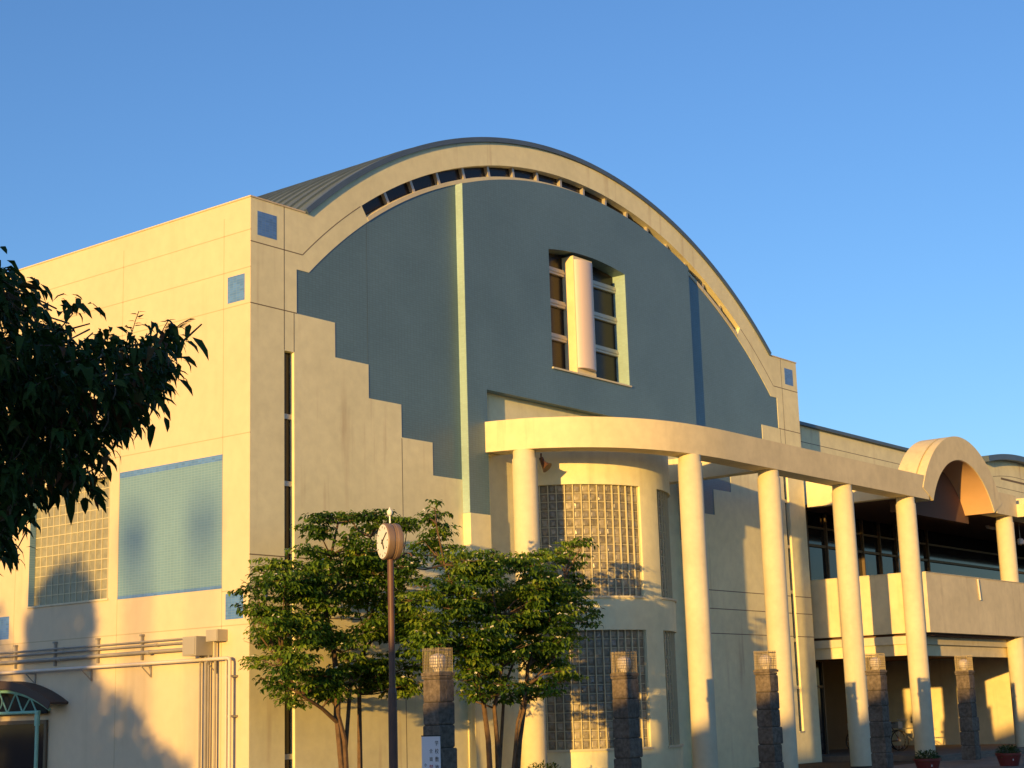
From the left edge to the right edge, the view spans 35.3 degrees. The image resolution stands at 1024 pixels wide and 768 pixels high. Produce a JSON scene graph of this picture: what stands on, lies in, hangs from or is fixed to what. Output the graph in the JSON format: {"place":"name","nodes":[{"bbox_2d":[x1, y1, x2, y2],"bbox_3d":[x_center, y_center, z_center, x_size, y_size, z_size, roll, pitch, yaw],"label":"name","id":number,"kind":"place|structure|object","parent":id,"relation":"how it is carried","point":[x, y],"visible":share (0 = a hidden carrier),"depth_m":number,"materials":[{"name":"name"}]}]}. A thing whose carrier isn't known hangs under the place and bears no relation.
{"place":"outdoors","nodes":[
{"label":"outdoors","id":0,"kind":"place"},
{"bbox_2d":[0,0,1023,456],"label":"sky","id":1,"kind":"structure","parent":0,"point":[852,171],"materials":[{"name":"blue"}]},
{"bbox_2d":[822,744,1023,761],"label":"terrace","id":2,"kind":"structure","parent":0,"point":[948,752],"depth_m":48.10,"materials":[{"name":"grey concrete"}]},
{"bbox_2d":[891,722,908,750],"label":"bicycle","id":3,"kind":"object","parent":2,"relation":"on","point":[900,740],"visible":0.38,"depth_m":50.74,"materials":[{"name":"black rubber"}]},
{"bbox_2d":[891,719,913,749],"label":"bicycle","id":4,"kind":"object","parent":2,"relation":"on","point":[899,724],"visible":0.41,"depth_m":51.58,"materials":[{"name":"grey metal"}]},
{"bbox_2d":[799,421,1023,753],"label":"entrance wing","id":5,"kind":"structure","parent":2,"relation":"on","point":[957,561],"depth_m":52.58,"materials":[{"name":"beige concrete"}]},
{"bbox_2d":[816,662,828,753],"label":"entrance door","id":6,"kind":"structure","parent":5,"relation":"in","point":[819,665],"depth_m":49.82,"materials":[{"name":"black glass"}]},
{"bbox_2d":[977,579,980,599],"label":"downpipe","id":7,"kind":"object","parent":5,"relation":"attached to","point":[979,589],"visible":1,"depth_m":49.03,"materials":[{"name":"beige"}]},
{"bbox_2d":[985,525,995,529],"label":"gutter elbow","id":8,"kind":"object","parent":5,"relation":"attached to","point":[990,527],"visible":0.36,"depth_m":55.65,"materials":[{"name":"black metal"}]},
{"bbox_2d":[1016,524,1023,544],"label":"ceiling lamp","id":9,"kind":"object","parent":5,"relation":"hanging from","point":[1019,541],"visible":1,"depth_m":55.02,"materials":[{"name":"white"}]},
{"bbox_2d":[893,753,1023,767],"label":"pavement","id":10,"kind":"structure","parent":0,"point":[988,762],"depth_m":41.96,"materials":[{"name":"grey concrete"}]},
{"bbox_2d":[377,507,412,767],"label":"street clock","id":11,"kind":"object","parent":10,"relation":"on","point":[389,543],"visible":1,"depth_m":22.33,"materials":[{"name":"brown paint"}]},
{"bbox_2d":[421,647,456,767],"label":"lamp pillar","id":12,"kind":"structure","parent":10,"relation":"on","point":[438,704],"depth_m":26.61,"materials":[{"name":"stone"}]},
{"bbox_2d":[421,735,440,767],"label":"notice board","id":13,"kind":"object","parent":12,"relation":"attached to","point":[431,753],"visible":1,"depth_m":26.41,"materials":[{"name":"white"}]},
{"bbox_2d":[610,651,642,767],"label":"lamp pillar","id":14,"kind":"structure","parent":10,"relation":"on","point":[628,749],"depth_m":30.76,"materials":[{"name":"grey stone"}]},
{"bbox_2d":[485,416,1023,767],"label":"colonnade","id":15,"kind":"object","parent":10,"relation":"on","point":[949,479],"visible":0.98,"depth_m":40.32,"materials":[{"name":"paint"}]},
{"bbox_2d":[753,650,783,767],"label":"lamp pillar","id":16,"kind":"structure","parent":10,"relation":"on","point":[770,736],"depth_m":34.93,"materials":[{"name":"grey stone"}]},
{"bbox_2d":[865,653,893,767],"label":"lamp pillar","id":17,"kind":"structure","parent":10,"relation":"on","point":[880,732],"depth_m":39.03,"materials":[{"name":"grey stone"}]},
{"bbox_2d":[913,749,941,767],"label":"flower pot","id":18,"kind":"object","parent":10,"relation":"on","point":[933,759],"visible":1,"depth_m":37.69,"materials":[{"name":"red"}]},
{"bbox_2d":[954,655,980,759],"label":"lamp pillar","id":19,"kind":"structure","parent":10,"relation":"on","point":[969,726],"depth_m":43.12,"materials":[{"name":"grey stone"}]},
{"bbox_2d":[995,744,1021,765],"bbox_3d":[12.354,9.223,40.080,0.659,0.558,0.670,-5,-12,14],"label":"flower pot","id":20,"kind":"object","parent":10,"relation":"on","point":[1007,757],"visible":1,"depth_m":39.88,"materials":[{"name":"red"}]},
{"label":"ground","id":21,"kind":"structure","parent":0,"visible":0},
{"bbox_2d":[0,681,67,767],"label":"door canopy","id":22,"kind":"object","parent":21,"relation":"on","point":[21,697],"visible":1,"depth_m":33.88,"materials":[{"name":"brown"}]},
{"bbox_2d":[0,246,208,575],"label":"cherry tree","id":23,"kind":"object","parent":21,"relation":"on","point":[49,384],"visible":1,"depth_m":6.22,"materials":[{"name":"green plant"}]},
{"bbox_2d":[198,656,200,767],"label":"wall pipe","id":24,"kind":"object","parent":21,"relation":"on","point":[199,746],"depth_m":30.75,"materials":[{"name":"beige metal"}]},
{"bbox_2d":[203,656,207,767],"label":"wall pipe","id":25,"kind":"object","parent":21,"relation":"on","point":[205,721],"depth_m":30.65,"materials":[{"name":"beige metal"}]},
{"bbox_2d":[207,655,209,767],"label":"wall pipe","id":26,"kind":"object","parent":21,"relation":"on","point":[208,673],"depth_m":30.64,"materials":[{"name":"beige metal"}]},
{"bbox_2d":[213,642,216,767],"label":"wall pipe","id":27,"kind":"object","parent":21,"relation":"on","point":[214,727],"depth_m":30.52,"materials":[{"name":"beige metal"}]},
{"bbox_2d":[0,137,821,767],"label":"sports hall","id":28,"kind":"structure","parent":21,"relation":"on","point":[396,331],"depth_m":35.29,"materials":[{"name":"paint"}]},
{"bbox_2d":[13,645,17,668],"bbox_3d":[-10.736,5.899,34.802,0.070,0.510,0.082,-11,-15,37],"label":"pipe support","id":29,"kind":"object","parent":28,"relation":"attached to","point":[15,649],"visible":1,"depth_m":34.81,"materials":[{"name":"beige metal"}]},
{"bbox_2d":[0,648,181,664],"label":"wall pipe","id":30,"kind":"object","parent":29,"relation":"attached to","point":[148,652],"depth_m":32.98,"materials":[{"name":"beige metal"}]},
{"bbox_2d":[0,638,181,653],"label":"wall pipe","id":31,"kind":"object","parent":29,"relation":"attached to","point":[92,645],"depth_m":33.09,"materials":[{"name":"beige metal"}]},
{"bbox_2d":[0,720,47,767],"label":"side door","id":32,"kind":"structure","parent":28,"relation":"attached to","point":[17,741],"depth_m":34.24,"materials":[{"name":"black glass"}]},
{"bbox_2d":[25,673,35,683],"bbox_3d":[-10.229,6.262,34.212,0.030,0.230,0.257,-11,-15,37],"label":"pipe bracket","id":33,"kind":"object","parent":28,"relation":"attached to","point":[34,681],"visible":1,"depth_m":34.25,"materials":[{"name":"grey metal"}]},
{"bbox_2d":[52,642,57,665],"bbox_3d":[-9.642,5.691,33.953,0.070,0.510,0.082,-11,-15,37],"label":"pipe support","id":34,"kind":"object","parent":28,"relation":"attached to","point":[55,655],"visible":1,"depth_m":33.95,"materials":[{"name":"beige metal"}]},
{"bbox_2d":[26,478,109,608],"bbox_3d":[-9.375,3.400,34.346,2.800,2.598,0.270,-11,-15,37],"label":"glass block window","id":35,"kind":"structure","parent":28,"relation":"in","point":[68,564],"depth_m":34.42,"materials":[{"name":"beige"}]},
{"bbox_2d":[81,669,91,680],"bbox_3d":[-8.728,5.977,33.048,0.030,0.230,0.257,-11,-15,37],"label":"pipe bracket","id":36,"kind":"object","parent":28,"relation":"attached to","point":[83,670],"visible":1,"depth_m":33.08,"materials":[{"name":"grey metal"}]},
{"bbox_2d":[95,638,100,662],"bbox_3d":[-8.508,5.476,33.075,0.070,0.510,0.082,-11,-15,37],"label":"pipe support","id":37,"kind":"object","parent":28,"relation":"attached to","point":[98,651],"visible":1,"depth_m":33.07,"materials":[{"name":"beige metal"}]},
{"bbox_2d":[0,656,237,767],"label":"wall pipe","id":38,"kind":"object","parent":28,"relation":"attached to","point":[229,676],"depth_m":31.23,"materials":[{"name":"beige metal"}]},
{"bbox_2d":[139,634,144,659],"bbox_3d":[-7.407,5.266,32.220,0.070,0.510,0.082,-11,-15,37],"label":"pipe support","id":39,"kind":"object","parent":28,"relation":"attached to","point":[142,648],"visible":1,"depth_m":32.22,"materials":[{"name":"beige metal"}]},
{"bbox_2d":[141,666,151,676],"bbox_3d":[-7.243,5.695,31.896,0.030,0.230,0.257,-11,-15,37],"label":"pipe bracket","id":40,"kind":"object","parent":28,"relation":"attached to","point":[150,674],"visible":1,"depth_m":31.94,"materials":[{"name":"beige metal"}]},
{"bbox_2d":[182,636,212,656],"bbox_3d":[-6.043,5.039,30.931,0.400,0.365,0.428,-11,-15,37],"label":"junction box","id":41,"kind":"object","parent":28,"relation":"attached to","point":[198,646],"visible":0.96,"depth_m":30.78,"materials":[{"name":"beige metal"}]},
{"bbox_2d":[206,661,217,673],"bbox_3d":[-5.727,5.407,30.721,0.030,0.230,0.257,-11,-15,37],"label":"pipe bracket","id":42,"kind":"object","parent":28,"relation":"attached to","point":[207,662],"visible":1,"depth_m":30.73,"materials":[{"name":"beige metal"}]},
{"bbox_2d":[206,629,227,641],"bbox_3d":[-5.642,4.804,30.755,0.330,0.220,0.264,-11,-15,37],"label":"junction box","id":43,"kind":"object","parent":28,"relation":"attached to","point":[216,635],"visible":1,"depth_m":30.66,"materials":[{"name":"beige metal"}]},
{"bbox_2d":[224,661,226,767],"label":"wall pipe","id":44,"kind":"object","parent":28,"relation":"attached to","point":[225,765],"depth_m":30.38,"materials":[{"name":"beige"}]},
{"bbox_2d":[284,352,291,767],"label":"slit window","id":45,"kind":"structure","parent":28,"relation":"in","point":[287,417],"depth_m":31.88,"materials":[{"name":"black glass"}]},
{"bbox_2d":[362,195,383,214],"bbox_3d":[-3.109,-3.893,35.243,0.030,0.723,0.917,-11,-15,37],"label":"arch window","id":46,"kind":"structure","parent":28,"relation":"in","point":[377,202],"depth_m":35.31,"materials":[{"name":"black glass"}]},
{"bbox_2d":[386,183,409,201],"bbox_3d":[-2.599,-4.269,35.994,0.030,0.676,0.934,-11,-15,37],"label":"arch window","id":47,"kind":"structure","parent":28,"relation":"in","point":[401,190],"depth_m":36.03,"materials":[{"name":"black"}]},
{"bbox_2d":[412,174,434,190],"bbox_3d":[-2.066,-4.579,36.757,0.030,0.625,0.947,-11,-15,37],"label":"arch window","id":48,"kind":"structure","parent":28,"relation":"in","point":[427,181],"depth_m":36.80,"materials":[{"name":"black glass"}]},
{"bbox_2d":[438,169,459,182],"bbox_3d":[-1.512,-4.823,37.531,0.030,0.572,0.955,-11,-15,37],"label":"arch window","id":49,"kind":"structure","parent":28,"relation":"in","point":[452,175],"depth_m":37.57,"materials":[{"name":"black"}]},
{"bbox_2d":[464,168,484,178],"bbox_3d":[-0.941,-4.998,38.310,0.030,0.515,0.958,-11,-15,37],"label":"arch window","id":50,"kind":"structure","parent":28,"relation":"in","point":[469,172],"depth_m":38.34,"materials":[{"name":"black"}]},
{"bbox_2d":[489,168,509,176],"bbox_3d":[-0.355,-5.105,39.091,0.030,0.456,0.956,-11,-15,37],"label":"arch window","id":51,"kind":"structure","parent":28,"relation":"in","point":[494,172],"depth_m":39.13,"materials":[{"name":"black"}]},
{"bbox_2d":[514,170,533,179],"bbox_3d":[0.242,-5.141,39.870,0.030,0.394,0.949,-11,-15,37],"label":"arch window","id":52,"kind":"structure","parent":28,"relation":"in","point":[518,174],"depth_m":39.91,"materials":[{"name":"black"}]},
{"bbox_2d":[539,453,551,471],"bbox_3d":[0.787,1.794,36.758,0.252,0.448,0.289,6,-14,-32],"label":"horn speaker","id":53,"kind":"object","parent":28,"relation":"attached to","point":[546,466],"visible":1,"depth_m":36.71},
{"bbox_2d":[538,174,556,184],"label":"arch window","id":54,"kind":"structure","parent":28,"relation":"in","point":[541,178],"depth_m":40.69,"materials":[{"name":"black glass"}]},
{"bbox_2d":[562,182,579,193],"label":"arch window","id":55,"kind":"structure","parent":28,"relation":"in","point":[565,185],"depth_m":41.47,"materials":[{"name":"black"}]},
{"bbox_2d":[549,253,631,386],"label":"bay window","id":56,"kind":"structure","parent":28,"relation":"in","point":[583,321],"depth_m":40.35,"materials":[{"name":"black"}]},
{"bbox_2d":[538,484,646,597],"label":"curved block window","id":57,"kind":"structure","parent":28,"relation":"in","point":[608,514],"depth_m":37.50,"materials":[{"name":"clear glass"}]},
{"bbox_2d":[585,191,601,202],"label":"arch window","id":58,"kind":"structure","parent":28,"relation":"in","point":[587,194],"depth_m":42.22,"materials":[{"name":"black glass"}]},
{"bbox_2d":[544,630,653,752],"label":"curved block window","id":59,"kind":"structure","parent":28,"relation":"in","point":[583,718],"depth_m":36.67,"materials":[{"name":"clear glass"}]},
{"bbox_2d":[606,203,622,214],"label":"arch window","id":60,"kind":"structure","parent":28,"relation":"in","point":[608,205],"depth_m":42.94,"materials":[{"name":"black glass"}]},
{"bbox_2d":[657,490,676,602],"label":"curved block window","id":61,"kind":"structure","parent":28,"relation":"in","point":[662,498],"depth_m":38.97,"materials":[{"name":"grey glass"}]},
{"bbox_2d":[663,631,683,747],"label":"curved block window","id":62,"kind":"structure","parent":28,"relation":"in","point":[669,637],"depth_m":38.28,"materials":[{"name":"glass"}]},
{"bbox_2d":[783,477,804,732],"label":"drainpipe","id":63,"kind":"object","parent":28,"relation":"in","point":[783,477],"depth_m":47.11,"materials":[{"name":"black"}]},
{"bbox_2d":[757,761,914,767],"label":"planting bed","id":64,"kind":"object","parent":21,"relation":"on","point":[828,765],"visible":0.5,"depth_m":43.86,"materials":[{"name":"soil"}]},
{"bbox_2d":[227,508,434,767],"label":"dogwood tree","id":65,"kind":"object","parent":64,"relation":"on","point":[309,585],"visible":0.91,"depth_m":29.50,"materials":[{"name":"green plant"}]},
{"bbox_2d":[383,499,604,767],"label":"dogwood tree","id":66,"kind":"object","parent":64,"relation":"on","point":[542,589],"visible":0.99,"depth_m":30.98,"materials":[{"name":"green plant"}]},
{"bbox_2d":[528,760,557,767],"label":"shrub","id":67,"kind":"object","parent":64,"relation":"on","point":[546,765],"visible":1,"depth_m":33.48,"materials":[{"name":"green plant"}]},
{"bbox_3d":[-11.861,6.112,35.675,0.070,0.510,0.082,-11,-15,37],"label":"pipe support","id":68,"kind":"object","parent":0,"visible":0},
{"bbox_2d":[0,642,181,657],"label":"wall pipe","id":69,"kind":"object","parent":68,"relation":"attached to","point":[121,647],"depth_m":33.04,"materials":[{"name":"beige metal"}]}
]}

